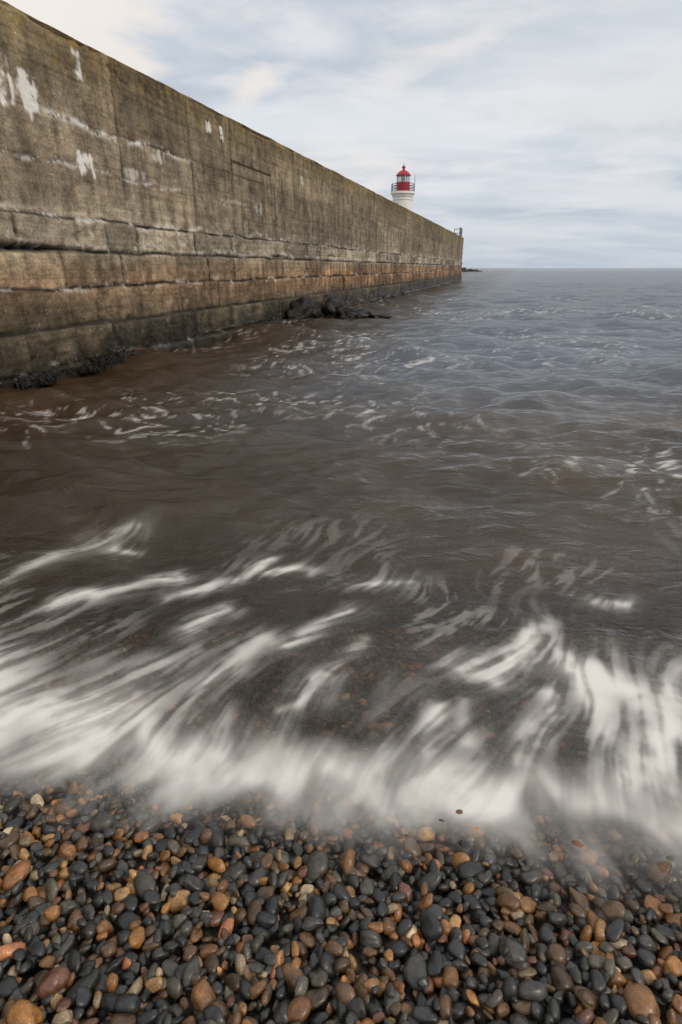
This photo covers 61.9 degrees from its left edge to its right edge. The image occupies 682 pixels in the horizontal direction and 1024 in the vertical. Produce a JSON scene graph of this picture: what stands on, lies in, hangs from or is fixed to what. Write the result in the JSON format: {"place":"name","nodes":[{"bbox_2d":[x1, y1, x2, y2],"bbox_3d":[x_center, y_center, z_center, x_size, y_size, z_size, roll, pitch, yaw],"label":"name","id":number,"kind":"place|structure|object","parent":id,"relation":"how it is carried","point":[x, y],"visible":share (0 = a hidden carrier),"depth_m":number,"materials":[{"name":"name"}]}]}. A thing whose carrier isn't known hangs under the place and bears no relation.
{"place":"outdoors","nodes":[
{"label":"outdoors","id":0,"kind":"place"},
{"bbox_2d":[0,268,681,853],"bbox_3d":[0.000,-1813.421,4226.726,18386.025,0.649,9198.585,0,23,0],"label":"sea water","id":1,"kind":"structure","parent":0,"point":[512,424],"depth_m":4.55,"materials":[{"name":"grey liquid"}]},
{"bbox_2d":[0,290,420,391],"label":"seaweed","id":2,"kind":"object","parent":1,"relation":"in","point":[47,378],"visible":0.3,"depth_m":9.48,"materials":[{"name":"brown plant"}]},
{"bbox_2d":[0,0,463,388],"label":"harbour wall","id":3,"kind":"structure","parent":1,"relation":"in","point":[139,208],"depth_m":11.15,"materials":[{"name":"stone"}]},
{"bbox_2d":[286,297,391,318],"bbox_3d":[0.001,-6.619,19.583,3.318,1.518,4.223,6,24,15],"label":"seaweed rock","id":4,"kind":"object","parent":1,"relation":"in","point":[332,307],"visible":0.6,"depth_m":18.73,"materials":[{"name":"black stone"}]},
{"bbox_2d":[461,267,482,271],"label":"rock skerry","id":5,"kind":"structure","parent":1,"relation":"in","point":[463,269],"depth_m":250.89,"materials":[{"name":"grey stone"}]},
{"bbox_2d":[0,550,681,1023],"bbox_3d":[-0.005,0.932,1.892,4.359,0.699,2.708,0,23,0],"label":"pebble beach","id":6,"kind":"structure","parent":0,"point":[612,918],"depth_m":1.64,"materials":[{"name":"grey gravel"}]},
{"bbox_2d":[3,0,681,267],"label":"sky","id":7,"kind":"structure","parent":0,"point":[548,132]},
{"bbox_2d":[393,197,412,210],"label":"tower","id":8,"kind":"structure","parent":0,"point":[405,202],"depth_m":65.31,"materials":[{"name":"white paint"}]},
{"bbox_2d":[391,191,414,197],"bbox_3d":[7.150,-36.703,65.862,2.800,0.567,2.800,0,23,0],"label":"gallery","id":9,"kind":"object","parent":8,"relation":"on","point":[402,193],"visible":0.91,"depth_m":64.90,"materials":[{"name":"paint"}]},
{"bbox_2d":[391,182,414,191],"bbox_3d":[7.150,-37.726,65.422,2.694,1.700,2.694,0,23,0],"label":"gallery railing","id":10,"kind":"object","parent":9,"relation":"on","point":[399,185],"visible":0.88,"depth_m":64.73,"materials":[{"name":"grey metal"}]},
{"bbox_2d":[396,182,409,190],"bbox_3d":[7.150,-37.406,65.560,1.660,0.957,1.660,0,23,0],"label":"lantern base","id":11,"kind":"object","parent":9,"relation":"on","point":[403,188],"visible":0.59,"depth_m":64.97,"materials":[{"name":"red metal"}]},
{"bbox_2d":[396,165,410,176],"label":"lantern roof","id":12,"kind":"structure","parent":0,"point":[403,172],"depth_m":64.61,"materials":[{"name":"red metal"}]},
{"bbox_2d":[397,175,409,181],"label":"glazing bars","id":13,"kind":"object","parent":12,"relation":"attached to","point":[405,178],"visible":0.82,"depth_m":65.35,"materials":[{"name":"white paint"}]}
]}

